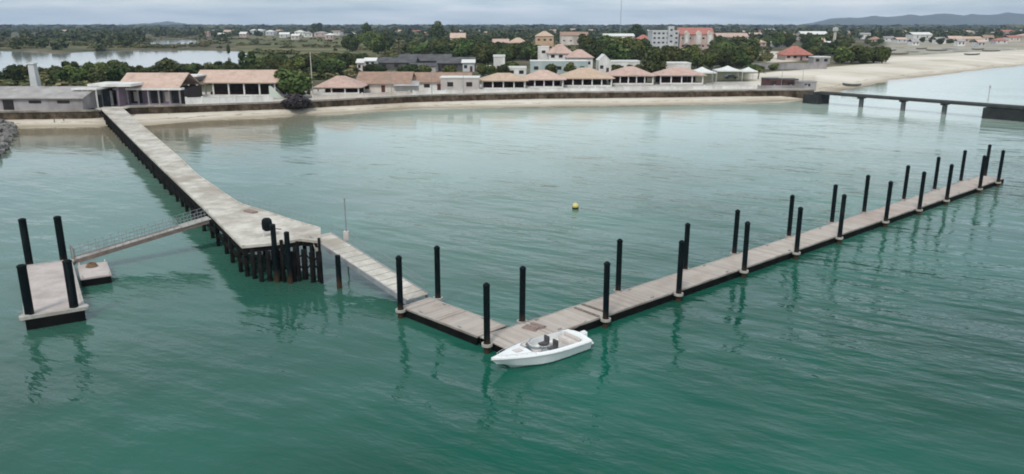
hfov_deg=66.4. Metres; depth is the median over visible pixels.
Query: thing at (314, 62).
tree
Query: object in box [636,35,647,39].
red roof house
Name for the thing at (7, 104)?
door
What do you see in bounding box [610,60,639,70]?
white house
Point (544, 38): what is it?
orange house
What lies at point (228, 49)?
tree
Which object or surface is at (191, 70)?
tree
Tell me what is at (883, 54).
bush
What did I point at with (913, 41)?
town house
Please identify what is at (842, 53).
bush
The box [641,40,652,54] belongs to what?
tree
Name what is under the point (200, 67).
tree
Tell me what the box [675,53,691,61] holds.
tree
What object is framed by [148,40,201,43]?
pond water
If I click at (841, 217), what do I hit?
mooring pile
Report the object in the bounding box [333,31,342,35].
town house
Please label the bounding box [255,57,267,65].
tree
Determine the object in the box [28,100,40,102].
window
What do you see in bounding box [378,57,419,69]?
corrugated shed
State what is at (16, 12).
sky
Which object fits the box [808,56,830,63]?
white house
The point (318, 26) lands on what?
tree
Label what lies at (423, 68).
tree
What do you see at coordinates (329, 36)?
town house
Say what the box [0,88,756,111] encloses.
promenade
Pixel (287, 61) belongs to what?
tree
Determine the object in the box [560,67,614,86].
beach pavilion
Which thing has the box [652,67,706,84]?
beach pavilion
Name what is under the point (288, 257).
mooring pile
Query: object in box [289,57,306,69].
tree
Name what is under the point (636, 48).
tree
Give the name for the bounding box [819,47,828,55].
tree
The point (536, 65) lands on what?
teal house
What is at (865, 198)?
mooring pile
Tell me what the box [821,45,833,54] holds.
tree
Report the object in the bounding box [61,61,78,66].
tree
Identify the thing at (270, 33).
town house
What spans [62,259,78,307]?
mooring pile
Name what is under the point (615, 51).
tree
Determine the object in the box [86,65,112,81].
tree
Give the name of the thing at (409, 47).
tree
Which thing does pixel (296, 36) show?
town house
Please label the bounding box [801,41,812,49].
tree
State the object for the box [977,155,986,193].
mooring pile
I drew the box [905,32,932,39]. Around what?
town house
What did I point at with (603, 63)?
white chapel
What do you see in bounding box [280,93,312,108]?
bush
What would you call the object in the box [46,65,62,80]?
tree
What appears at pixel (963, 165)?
mooring pile
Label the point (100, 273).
raft
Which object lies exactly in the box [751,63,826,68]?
boundary wall
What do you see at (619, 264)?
mooring pile
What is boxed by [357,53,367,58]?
tree
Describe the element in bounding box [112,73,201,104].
restaurant
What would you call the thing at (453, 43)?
tree
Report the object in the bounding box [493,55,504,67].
water tower
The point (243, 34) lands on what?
town house
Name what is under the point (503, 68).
tree
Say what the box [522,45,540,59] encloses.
tree
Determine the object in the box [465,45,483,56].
tree
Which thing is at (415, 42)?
tree
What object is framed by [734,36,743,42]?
tree
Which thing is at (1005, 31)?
town house
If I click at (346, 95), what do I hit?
parapet wall
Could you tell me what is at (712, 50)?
tree
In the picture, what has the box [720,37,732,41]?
tree
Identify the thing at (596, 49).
tree
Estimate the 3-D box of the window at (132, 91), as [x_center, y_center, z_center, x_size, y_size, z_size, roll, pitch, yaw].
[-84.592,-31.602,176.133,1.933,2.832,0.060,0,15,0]
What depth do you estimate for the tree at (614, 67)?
283.06 m
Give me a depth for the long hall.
652.25 m
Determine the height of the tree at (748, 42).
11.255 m
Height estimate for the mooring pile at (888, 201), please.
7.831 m
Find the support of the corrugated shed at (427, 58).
on the terrain
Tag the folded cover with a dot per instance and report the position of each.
(533, 326)
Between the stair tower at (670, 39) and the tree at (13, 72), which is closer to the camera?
the tree at (13, 72)
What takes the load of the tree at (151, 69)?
on the terrain
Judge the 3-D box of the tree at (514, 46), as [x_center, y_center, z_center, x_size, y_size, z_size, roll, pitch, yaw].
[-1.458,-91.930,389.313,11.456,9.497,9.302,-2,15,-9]
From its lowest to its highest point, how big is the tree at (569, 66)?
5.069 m
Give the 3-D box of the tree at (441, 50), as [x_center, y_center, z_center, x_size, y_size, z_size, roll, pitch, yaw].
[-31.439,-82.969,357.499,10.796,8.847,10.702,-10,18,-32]
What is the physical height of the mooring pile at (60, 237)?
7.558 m
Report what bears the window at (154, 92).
in the restaurant at (162, 89)
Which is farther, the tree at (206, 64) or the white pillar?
the tree at (206, 64)
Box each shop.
[356,72,414,91]
[412,72,472,89]
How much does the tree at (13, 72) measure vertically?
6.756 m
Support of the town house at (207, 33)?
on the terrain
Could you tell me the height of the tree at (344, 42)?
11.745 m
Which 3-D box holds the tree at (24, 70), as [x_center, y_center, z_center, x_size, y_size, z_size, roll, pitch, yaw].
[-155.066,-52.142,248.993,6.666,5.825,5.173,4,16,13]
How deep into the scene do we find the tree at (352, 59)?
327.81 m
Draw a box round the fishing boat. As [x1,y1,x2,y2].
[842,83,860,86]
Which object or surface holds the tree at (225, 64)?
on the terrain
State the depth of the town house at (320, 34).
1159.54 m
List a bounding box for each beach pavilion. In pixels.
[313,76,368,94]
[480,73,527,88]
[523,70,566,87]
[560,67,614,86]
[605,66,656,84]
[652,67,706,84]
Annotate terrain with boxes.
[0,29,1023,126]
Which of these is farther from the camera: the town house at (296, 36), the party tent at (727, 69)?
the town house at (296, 36)
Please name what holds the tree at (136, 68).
on the terrain
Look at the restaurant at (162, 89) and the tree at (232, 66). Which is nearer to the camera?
the restaurant at (162, 89)
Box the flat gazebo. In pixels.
[188,74,206,94]
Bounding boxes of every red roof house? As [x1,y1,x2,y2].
[492,39,508,42]
[559,32,588,44]
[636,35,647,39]
[775,46,812,59]
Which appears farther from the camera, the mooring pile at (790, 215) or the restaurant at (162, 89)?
the restaurant at (162, 89)
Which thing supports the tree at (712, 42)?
on the terrain
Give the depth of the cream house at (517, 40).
536.61 m
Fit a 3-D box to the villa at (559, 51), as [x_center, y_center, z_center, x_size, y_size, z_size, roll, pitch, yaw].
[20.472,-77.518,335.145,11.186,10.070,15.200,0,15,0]
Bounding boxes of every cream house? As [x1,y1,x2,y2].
[450,33,465,41]
[509,38,524,43]
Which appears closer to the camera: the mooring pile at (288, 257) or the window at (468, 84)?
the mooring pile at (288, 257)
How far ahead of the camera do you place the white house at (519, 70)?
269.54 m
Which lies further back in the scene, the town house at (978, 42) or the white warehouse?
the white warehouse
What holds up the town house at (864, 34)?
on the terrain
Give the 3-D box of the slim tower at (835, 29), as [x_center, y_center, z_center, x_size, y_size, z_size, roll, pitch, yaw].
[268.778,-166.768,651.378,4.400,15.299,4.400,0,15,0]
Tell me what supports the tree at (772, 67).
on the terrain
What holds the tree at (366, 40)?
on the terrain
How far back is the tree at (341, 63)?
289.93 m
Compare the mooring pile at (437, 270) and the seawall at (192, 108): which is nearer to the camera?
the mooring pile at (437, 270)
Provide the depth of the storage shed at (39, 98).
164.29 m
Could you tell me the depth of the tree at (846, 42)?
566.68 m
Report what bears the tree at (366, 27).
on the terrain
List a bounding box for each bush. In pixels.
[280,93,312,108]
[833,45,854,63]
[849,45,876,63]
[872,46,879,62]
[874,46,891,62]
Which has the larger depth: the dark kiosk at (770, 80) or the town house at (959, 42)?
the town house at (959, 42)
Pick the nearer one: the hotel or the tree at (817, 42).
the hotel
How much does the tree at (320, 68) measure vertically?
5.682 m
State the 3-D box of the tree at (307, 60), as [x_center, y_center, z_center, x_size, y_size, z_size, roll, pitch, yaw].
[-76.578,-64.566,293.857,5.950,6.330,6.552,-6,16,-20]
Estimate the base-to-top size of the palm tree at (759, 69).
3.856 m
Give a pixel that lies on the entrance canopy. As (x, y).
(106, 96)
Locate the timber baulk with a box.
[243,209,257,213]
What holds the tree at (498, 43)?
on the terrain
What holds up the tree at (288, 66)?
on the terrain
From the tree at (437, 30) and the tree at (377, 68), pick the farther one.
the tree at (437, 30)
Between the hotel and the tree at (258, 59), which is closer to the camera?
the tree at (258, 59)
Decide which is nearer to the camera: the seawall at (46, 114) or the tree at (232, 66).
the seawall at (46, 114)
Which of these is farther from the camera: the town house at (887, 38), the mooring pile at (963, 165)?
the town house at (887, 38)
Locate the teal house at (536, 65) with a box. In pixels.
[530,60,587,73]
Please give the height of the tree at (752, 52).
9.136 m
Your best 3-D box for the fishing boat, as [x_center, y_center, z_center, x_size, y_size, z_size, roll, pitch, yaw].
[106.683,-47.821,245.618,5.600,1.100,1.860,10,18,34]
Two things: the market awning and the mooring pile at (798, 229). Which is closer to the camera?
the mooring pile at (798, 229)
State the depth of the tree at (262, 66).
262.95 m
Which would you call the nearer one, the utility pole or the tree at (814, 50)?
the utility pole
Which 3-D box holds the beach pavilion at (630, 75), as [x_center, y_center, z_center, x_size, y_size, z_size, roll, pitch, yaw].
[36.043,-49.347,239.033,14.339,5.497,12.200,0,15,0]
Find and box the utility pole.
[310,53,312,94]
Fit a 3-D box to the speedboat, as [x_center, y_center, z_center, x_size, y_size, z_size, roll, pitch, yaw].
[1.753,7.181,48.669,7.651,1.620,2.740,-11,19,-36]
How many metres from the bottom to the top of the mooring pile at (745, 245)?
7.768 m
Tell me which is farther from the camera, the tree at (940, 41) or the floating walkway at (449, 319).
the tree at (940, 41)
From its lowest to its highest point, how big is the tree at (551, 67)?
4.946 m
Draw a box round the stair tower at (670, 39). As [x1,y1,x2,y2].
[667,26,674,45]
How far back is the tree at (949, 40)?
747.14 m
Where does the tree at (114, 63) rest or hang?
on the terrain
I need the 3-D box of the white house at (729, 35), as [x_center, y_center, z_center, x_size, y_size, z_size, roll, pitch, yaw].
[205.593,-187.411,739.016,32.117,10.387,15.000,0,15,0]
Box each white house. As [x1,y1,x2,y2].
[509,66,526,75]
[538,46,548,59]
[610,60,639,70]
[666,62,691,68]
[715,33,748,37]
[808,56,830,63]
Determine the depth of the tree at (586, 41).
416.79 m
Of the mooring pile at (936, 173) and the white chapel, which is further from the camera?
the white chapel
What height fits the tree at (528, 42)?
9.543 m
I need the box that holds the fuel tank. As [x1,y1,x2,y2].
[261,218,280,236]
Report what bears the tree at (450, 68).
on the terrain
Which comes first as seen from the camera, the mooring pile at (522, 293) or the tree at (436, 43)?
the mooring pile at (522, 293)
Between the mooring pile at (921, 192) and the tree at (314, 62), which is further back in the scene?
the tree at (314, 62)
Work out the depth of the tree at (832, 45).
457.62 m
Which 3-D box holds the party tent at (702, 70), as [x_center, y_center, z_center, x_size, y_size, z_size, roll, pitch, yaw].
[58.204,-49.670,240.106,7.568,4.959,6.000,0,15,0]
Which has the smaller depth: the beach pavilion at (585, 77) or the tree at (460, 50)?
the beach pavilion at (585, 77)
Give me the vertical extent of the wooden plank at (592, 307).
0.070 m
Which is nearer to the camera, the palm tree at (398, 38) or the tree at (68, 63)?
the tree at (68, 63)
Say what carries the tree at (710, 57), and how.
on the terrain
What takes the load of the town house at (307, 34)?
on the terrain
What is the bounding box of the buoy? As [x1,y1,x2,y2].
[572,201,578,208]
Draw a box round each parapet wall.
[185,94,272,103]
[312,90,409,98]
[413,87,606,93]
[607,84,754,89]
[757,84,807,88]
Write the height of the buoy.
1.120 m
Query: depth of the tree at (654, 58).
262.89 m
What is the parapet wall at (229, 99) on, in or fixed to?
on the promenade
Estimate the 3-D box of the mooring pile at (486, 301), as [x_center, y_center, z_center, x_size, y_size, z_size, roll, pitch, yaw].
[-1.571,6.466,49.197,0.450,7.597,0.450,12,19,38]
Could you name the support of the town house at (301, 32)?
on the terrain
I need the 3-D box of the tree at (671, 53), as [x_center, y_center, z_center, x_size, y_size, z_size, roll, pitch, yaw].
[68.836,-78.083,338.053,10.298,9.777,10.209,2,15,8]
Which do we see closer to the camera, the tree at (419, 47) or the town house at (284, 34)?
the tree at (419, 47)
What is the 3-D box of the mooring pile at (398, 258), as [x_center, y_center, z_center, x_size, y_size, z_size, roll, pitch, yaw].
[-7.857,4.877,55.086,0.450,7.499,0.450,10,18,33]
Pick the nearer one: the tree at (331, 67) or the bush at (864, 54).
the tree at (331, 67)
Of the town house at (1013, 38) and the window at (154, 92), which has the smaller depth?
the window at (154, 92)
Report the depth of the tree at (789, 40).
616.82 m
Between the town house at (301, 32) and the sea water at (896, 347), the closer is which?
the sea water at (896, 347)
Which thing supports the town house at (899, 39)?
on the terrain
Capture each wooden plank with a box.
[574,307,599,316]
[581,303,602,311]
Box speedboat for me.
[491,329,593,366]
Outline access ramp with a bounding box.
[309,222,428,303]
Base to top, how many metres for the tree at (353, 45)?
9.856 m
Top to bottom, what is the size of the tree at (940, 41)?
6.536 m
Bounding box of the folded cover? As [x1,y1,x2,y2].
[522,322,546,331]
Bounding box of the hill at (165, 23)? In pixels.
[128,21,193,24]
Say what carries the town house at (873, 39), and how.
on the terrain
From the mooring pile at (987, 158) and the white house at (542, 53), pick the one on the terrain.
the white house at (542, 53)
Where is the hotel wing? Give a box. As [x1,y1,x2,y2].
[676,28,714,49]
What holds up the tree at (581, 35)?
on the terrain
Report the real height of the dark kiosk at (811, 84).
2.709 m
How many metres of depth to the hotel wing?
559.75 m
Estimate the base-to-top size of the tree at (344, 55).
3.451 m
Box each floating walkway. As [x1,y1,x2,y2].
[395,296,506,344]
[480,176,1003,352]
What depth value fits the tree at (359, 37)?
655.13 m
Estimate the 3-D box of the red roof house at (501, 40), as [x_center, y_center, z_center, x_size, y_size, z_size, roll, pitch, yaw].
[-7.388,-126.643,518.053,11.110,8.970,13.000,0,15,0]
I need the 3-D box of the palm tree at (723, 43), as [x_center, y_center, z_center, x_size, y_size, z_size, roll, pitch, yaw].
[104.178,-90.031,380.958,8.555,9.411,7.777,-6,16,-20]
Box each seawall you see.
[0,109,98,119]
[121,101,295,113]
[299,89,813,108]
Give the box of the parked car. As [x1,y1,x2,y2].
[724,74,737,78]
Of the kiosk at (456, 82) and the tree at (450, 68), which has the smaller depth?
the kiosk at (456, 82)
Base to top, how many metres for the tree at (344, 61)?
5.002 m
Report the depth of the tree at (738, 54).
321.97 m
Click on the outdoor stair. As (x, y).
(274, 92)
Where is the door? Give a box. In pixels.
[2,100,14,109]
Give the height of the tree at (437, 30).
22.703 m
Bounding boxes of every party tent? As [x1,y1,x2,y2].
[691,67,716,83]
[712,66,742,81]
[738,67,757,79]
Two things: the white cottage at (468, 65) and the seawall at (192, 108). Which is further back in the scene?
the white cottage at (468, 65)
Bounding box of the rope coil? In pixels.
[85,262,97,267]
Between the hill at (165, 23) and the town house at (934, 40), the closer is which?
the town house at (934, 40)
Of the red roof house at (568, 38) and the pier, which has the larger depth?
the red roof house at (568, 38)
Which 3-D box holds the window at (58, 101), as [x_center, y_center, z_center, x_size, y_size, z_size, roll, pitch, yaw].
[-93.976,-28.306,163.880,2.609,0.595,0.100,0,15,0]
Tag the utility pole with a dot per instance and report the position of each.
(311, 72)
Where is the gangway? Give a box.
[69,207,210,262]
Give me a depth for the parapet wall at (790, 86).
218.40 m
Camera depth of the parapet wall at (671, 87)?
216.46 m
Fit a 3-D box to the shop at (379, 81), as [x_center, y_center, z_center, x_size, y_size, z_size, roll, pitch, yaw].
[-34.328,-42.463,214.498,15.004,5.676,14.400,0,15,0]
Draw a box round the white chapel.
[596,54,610,72]
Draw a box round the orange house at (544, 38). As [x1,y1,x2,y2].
[535,31,553,48]
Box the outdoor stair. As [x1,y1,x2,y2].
[269,83,283,97]
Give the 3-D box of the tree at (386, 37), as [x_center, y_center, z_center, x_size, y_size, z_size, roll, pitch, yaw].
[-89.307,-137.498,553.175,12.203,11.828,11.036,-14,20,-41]
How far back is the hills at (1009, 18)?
7674.41 m
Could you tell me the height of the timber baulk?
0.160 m
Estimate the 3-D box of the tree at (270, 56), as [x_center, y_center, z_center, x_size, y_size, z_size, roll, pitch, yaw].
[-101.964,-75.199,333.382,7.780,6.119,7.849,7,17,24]
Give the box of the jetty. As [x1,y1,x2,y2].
[802,91,1023,121]
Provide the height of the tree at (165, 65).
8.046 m
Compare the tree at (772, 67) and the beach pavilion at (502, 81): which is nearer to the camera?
the beach pavilion at (502, 81)
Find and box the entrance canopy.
[71,87,112,107]
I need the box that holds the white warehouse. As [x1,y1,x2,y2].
[796,31,826,39]
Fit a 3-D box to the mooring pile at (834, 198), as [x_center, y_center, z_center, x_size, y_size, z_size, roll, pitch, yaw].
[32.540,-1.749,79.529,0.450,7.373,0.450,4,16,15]
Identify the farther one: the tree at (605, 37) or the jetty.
the tree at (605, 37)
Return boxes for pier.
[101,106,323,283]
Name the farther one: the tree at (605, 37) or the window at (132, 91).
the tree at (605, 37)
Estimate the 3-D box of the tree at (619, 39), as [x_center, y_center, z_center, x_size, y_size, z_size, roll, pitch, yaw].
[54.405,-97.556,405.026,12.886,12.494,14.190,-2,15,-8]
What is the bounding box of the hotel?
[648,30,678,47]
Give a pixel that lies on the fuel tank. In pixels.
(266, 223)
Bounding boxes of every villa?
[546,44,571,59]
[565,49,594,67]
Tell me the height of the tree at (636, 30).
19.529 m
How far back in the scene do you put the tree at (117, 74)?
225.86 m
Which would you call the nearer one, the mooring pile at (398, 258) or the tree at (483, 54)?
the mooring pile at (398, 258)
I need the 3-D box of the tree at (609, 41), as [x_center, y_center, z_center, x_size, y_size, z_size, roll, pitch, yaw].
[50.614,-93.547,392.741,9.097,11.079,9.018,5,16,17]
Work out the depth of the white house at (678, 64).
269.05 m
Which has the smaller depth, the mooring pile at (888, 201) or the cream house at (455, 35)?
the mooring pile at (888, 201)
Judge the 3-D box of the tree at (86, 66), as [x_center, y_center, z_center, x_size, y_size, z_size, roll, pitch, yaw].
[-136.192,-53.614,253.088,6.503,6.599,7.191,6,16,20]
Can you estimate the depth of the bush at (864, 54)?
361.27 m
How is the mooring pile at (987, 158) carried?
in the sea water at (896, 347)
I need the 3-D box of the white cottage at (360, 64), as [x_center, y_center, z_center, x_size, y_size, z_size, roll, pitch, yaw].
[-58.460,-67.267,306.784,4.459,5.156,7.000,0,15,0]
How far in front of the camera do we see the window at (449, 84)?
210.11 m
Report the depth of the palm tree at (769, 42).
470.91 m
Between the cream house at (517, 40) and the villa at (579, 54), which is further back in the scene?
the cream house at (517, 40)
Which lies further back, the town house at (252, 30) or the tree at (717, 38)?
the town house at (252, 30)
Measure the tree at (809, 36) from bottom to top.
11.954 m
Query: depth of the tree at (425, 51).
437.53 m
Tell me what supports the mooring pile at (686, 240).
in the sea water at (896, 347)
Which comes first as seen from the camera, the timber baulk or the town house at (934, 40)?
the timber baulk
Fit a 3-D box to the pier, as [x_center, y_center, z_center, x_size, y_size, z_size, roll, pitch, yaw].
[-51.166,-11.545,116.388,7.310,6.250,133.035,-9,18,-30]
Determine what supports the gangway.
on the pontoon
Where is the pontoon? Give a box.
[19,259,89,329]
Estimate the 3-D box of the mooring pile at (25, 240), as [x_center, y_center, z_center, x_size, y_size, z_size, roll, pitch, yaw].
[-40.258,2.145,65.236,0.620,7.652,0.620,0,15,0]
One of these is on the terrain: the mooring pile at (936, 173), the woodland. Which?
the woodland
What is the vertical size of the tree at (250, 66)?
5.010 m
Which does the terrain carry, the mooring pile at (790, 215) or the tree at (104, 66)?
the tree at (104, 66)
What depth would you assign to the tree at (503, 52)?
361.74 m
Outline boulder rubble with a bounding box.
[0,119,18,158]
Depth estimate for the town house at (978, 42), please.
636.30 m
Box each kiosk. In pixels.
[440,76,479,89]
[761,77,781,84]
[782,78,798,84]
[795,80,816,90]
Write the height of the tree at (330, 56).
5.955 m
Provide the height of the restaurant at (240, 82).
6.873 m
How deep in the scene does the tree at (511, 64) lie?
280.35 m
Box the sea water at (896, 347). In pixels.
[0,65,1023,473]
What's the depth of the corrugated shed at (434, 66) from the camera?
299.13 m
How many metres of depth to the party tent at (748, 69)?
249.87 m
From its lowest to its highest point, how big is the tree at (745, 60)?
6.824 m
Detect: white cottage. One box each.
[355,59,364,70]
[363,58,378,71]
[461,59,475,71]
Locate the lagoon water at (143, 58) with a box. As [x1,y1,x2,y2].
[0,50,261,70]
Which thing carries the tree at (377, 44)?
on the terrain
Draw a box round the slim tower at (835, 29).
[833,27,837,41]
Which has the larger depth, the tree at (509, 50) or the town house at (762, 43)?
the town house at (762, 43)
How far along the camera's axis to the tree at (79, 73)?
226.68 m
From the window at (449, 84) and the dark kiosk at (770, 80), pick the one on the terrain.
the dark kiosk at (770, 80)
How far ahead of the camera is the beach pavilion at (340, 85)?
201.04 m
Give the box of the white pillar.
[26,63,40,85]
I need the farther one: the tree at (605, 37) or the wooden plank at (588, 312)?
the tree at (605, 37)
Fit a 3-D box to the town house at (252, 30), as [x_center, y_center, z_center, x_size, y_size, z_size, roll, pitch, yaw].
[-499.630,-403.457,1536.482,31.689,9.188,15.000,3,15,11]
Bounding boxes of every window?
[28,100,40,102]
[57,100,69,102]
[131,90,140,102]
[142,90,151,102]
[152,90,161,102]
[162,90,171,102]
[173,90,182,102]
[447,82,452,86]
[466,82,471,86]
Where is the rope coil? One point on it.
(90, 264)
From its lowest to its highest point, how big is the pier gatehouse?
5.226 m
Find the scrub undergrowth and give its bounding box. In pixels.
[0,35,773,85]
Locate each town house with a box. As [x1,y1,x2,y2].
[204,31,210,36]
[239,32,248,36]
[250,29,264,33]
[265,30,275,35]
[279,32,289,37]
[290,34,301,39]
[294,30,304,34]
[304,32,312,36]
[314,31,327,36]
[325,33,335,39]
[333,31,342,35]
[759,40,766,45]
[858,33,870,38]
[869,37,878,41]
[881,36,893,40]
[892,37,907,42]
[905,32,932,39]
[907,38,919,45]
[932,37,946,43]
[946,36,962,39]
[954,39,965,45]
[962,36,982,42]
[971,39,985,46]
[981,35,994,40]
[990,38,1008,43]
[998,30,1014,35]
[1002,35,1021,41]
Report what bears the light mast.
on the access ramp
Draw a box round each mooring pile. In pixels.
[16,264,33,314]
[18,218,33,264]
[53,216,67,259]
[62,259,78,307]
[270,224,279,282]
[284,231,292,283]
[335,255,341,288]
[395,255,403,318]
[434,245,440,297]
[483,282,489,353]
[519,266,525,321]
[602,261,610,327]
[615,239,622,290]
[675,240,684,301]
[683,223,690,268]
[732,209,739,253]
[741,221,750,277]
[787,194,794,235]
[793,207,802,258]
[830,184,837,221]
[836,194,846,243]
[862,175,870,211]
[883,181,892,226]
[902,165,910,198]
[916,171,926,214]
[933,157,940,188]
[944,164,953,205]
[959,150,966,180]
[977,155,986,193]
[984,144,991,175]
[995,150,1004,186]
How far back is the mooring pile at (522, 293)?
52.37 m
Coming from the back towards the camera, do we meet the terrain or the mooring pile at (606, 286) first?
the terrain
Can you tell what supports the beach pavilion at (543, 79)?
on the terrain
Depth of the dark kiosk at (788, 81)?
223.03 m
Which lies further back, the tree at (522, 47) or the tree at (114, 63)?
the tree at (522, 47)
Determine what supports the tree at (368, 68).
on the terrain
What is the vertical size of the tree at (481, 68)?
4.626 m
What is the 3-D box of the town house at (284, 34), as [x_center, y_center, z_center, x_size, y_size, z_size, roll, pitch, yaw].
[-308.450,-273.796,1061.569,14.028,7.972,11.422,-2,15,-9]
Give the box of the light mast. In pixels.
[343,198,349,240]
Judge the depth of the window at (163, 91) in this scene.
176.11 m
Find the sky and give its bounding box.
[0,0,1023,25]
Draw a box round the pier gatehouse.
[87,81,143,106]
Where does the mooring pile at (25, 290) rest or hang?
in the sea water at (896, 347)
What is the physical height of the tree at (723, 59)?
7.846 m
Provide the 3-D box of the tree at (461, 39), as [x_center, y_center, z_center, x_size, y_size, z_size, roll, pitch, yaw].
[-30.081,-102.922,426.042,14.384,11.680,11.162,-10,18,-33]
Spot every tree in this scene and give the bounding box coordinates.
[2,64,23,81]
[17,64,28,77]
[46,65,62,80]
[52,70,70,82]
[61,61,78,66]
[62,65,89,82]
[79,61,93,72]
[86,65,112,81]
[95,63,108,68]
[107,67,128,80]
[108,59,134,72]
[132,65,143,72]
[138,66,157,72]
[154,57,186,72]
[185,67,198,73]
[196,65,215,71]
[203,62,220,69]
[213,61,232,66]
[223,63,239,69]
[226,44,229,53]
[238,51,258,68]
[247,64,261,69]
[254,62,273,69]
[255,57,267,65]
[258,52,276,58]
[262,54,279,61]
[264,58,283,69]
[273,55,286,59]
[273,68,314,95]
[279,63,295,69]
[283,59,294,67]
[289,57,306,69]
[304,57,312,67]
[310,58,324,71]
[311,23,322,31]
[315,62,326,74]
[319,54,336,58]
[323,61,342,75]
[324,57,345,70]
[333,57,349,65]
[339,53,354,57]
[341,35,355,50]
[346,38,359,50]
[347,55,361,64]
[352,33,363,44]
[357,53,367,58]
[361,23,370,33]
[362,35,373,46]
[363,64,373,71]
[364,31,373,45]
[369,34,386,53]
[373,65,386,71]
[382,34,392,46]
[394,37,402,51]
[394,65,407,71]
[405,64,418,71]
[406,44,415,52]
[409,39,421,44]
[412,42,428,53]
[415,48,427,53]
[418,64,431,71]
[429,21,445,39]
[431,38,446,49]
[432,46,455,56]
[442,64,456,71]
[443,40,458,46]
[450,37,465,43]
[453,40,474,56]
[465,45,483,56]
[469,43,497,64]
[476,63,488,74]
[486,41,501,48]
[486,65,496,74]
[493,49,511,61]
[496,64,509,72]
[501,43,519,60]
[502,48,513,59]
[505,61,517,65]
[516,41,530,51]
[518,43,533,59]
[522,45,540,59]
[545,63,557,73]
[563,62,576,71]
[577,33,592,42]
[578,37,593,48]
[580,36,595,48]
[582,41,604,60]
[601,35,612,45]
[603,42,631,59]
[605,40,617,57]
[611,36,623,42]
[611,64,621,70]
[623,36,646,59]
[628,24,644,36]
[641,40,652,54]
[641,46,666,72]
[661,45,682,61]
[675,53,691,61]
[680,44,700,57]
[689,55,704,67]
[703,51,717,67]
[704,48,720,54]
[708,40,718,48]
[714,35,722,41]
[714,51,734,67]
[717,42,733,48]
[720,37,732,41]
[724,48,743,67]
[731,38,761,49]
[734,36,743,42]
[737,53,750,66]
[742,46,758,65]
[753,68,765,78]
[763,38,776,51]
[768,63,778,69]
[771,33,785,46]
[784,33,794,46]
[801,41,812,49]
[804,33,816,42]
[806,46,820,55]
[810,37,823,46]
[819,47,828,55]
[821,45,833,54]
[827,42,838,54]
[834,36,847,43]
[837,38,852,47]
[936,38,944,43]
[946,39,953,42]
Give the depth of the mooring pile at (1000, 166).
99.17 m
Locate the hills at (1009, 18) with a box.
[801,12,1023,24]
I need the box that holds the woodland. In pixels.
[0,24,1023,49]
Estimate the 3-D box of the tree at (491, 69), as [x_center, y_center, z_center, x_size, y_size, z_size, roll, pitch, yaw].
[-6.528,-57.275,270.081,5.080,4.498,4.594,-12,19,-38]
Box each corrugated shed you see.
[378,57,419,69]
[398,54,452,62]
[409,63,438,71]
[436,57,476,70]
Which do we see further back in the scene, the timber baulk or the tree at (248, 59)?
the tree at (248, 59)
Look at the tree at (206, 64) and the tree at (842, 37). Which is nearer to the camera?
the tree at (206, 64)
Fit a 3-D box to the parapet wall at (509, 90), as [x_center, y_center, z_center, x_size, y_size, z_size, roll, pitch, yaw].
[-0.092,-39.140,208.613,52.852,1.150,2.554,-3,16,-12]
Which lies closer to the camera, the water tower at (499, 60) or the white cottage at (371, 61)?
the water tower at (499, 60)
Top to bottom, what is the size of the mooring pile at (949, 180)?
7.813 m
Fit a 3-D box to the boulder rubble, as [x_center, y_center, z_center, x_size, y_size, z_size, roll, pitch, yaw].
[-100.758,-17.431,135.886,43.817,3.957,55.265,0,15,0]
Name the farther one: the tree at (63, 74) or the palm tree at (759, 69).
the palm tree at (759, 69)
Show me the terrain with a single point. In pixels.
(833, 76)
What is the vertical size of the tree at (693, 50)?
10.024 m
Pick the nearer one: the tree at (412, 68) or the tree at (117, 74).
the tree at (117, 74)
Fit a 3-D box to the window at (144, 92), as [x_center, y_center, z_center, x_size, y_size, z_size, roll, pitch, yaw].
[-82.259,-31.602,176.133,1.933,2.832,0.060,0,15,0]
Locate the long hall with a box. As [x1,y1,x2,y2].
[602,34,634,37]
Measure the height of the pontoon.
1.300 m
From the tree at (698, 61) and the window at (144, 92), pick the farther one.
the tree at (698, 61)
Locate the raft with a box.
[77,259,111,286]
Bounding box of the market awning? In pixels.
[393,81,419,91]
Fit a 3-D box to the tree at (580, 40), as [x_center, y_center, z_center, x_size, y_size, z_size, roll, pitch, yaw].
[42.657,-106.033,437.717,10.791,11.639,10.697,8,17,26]
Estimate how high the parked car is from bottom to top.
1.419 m
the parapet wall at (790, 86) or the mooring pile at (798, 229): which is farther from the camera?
the parapet wall at (790, 86)
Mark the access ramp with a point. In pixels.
(371, 269)
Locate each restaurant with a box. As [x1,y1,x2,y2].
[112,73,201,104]
[198,70,287,96]
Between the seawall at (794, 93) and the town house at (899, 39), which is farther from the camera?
the town house at (899, 39)
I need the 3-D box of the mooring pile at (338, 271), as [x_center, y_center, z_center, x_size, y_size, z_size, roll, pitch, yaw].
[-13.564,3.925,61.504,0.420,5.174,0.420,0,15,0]
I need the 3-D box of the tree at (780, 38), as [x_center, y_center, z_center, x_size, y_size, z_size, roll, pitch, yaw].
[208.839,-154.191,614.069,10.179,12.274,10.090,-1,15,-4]
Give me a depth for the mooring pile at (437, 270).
56.82 m
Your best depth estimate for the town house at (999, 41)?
733.41 m
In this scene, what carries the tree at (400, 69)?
on the terrain
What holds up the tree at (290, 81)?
on the terrain
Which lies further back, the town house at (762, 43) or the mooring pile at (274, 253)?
the town house at (762, 43)
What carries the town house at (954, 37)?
on the terrain
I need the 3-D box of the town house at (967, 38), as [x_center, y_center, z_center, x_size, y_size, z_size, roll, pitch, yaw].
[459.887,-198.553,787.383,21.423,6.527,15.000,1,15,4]
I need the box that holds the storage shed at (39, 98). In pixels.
[0,86,114,109]
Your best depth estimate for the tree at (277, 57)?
310.22 m

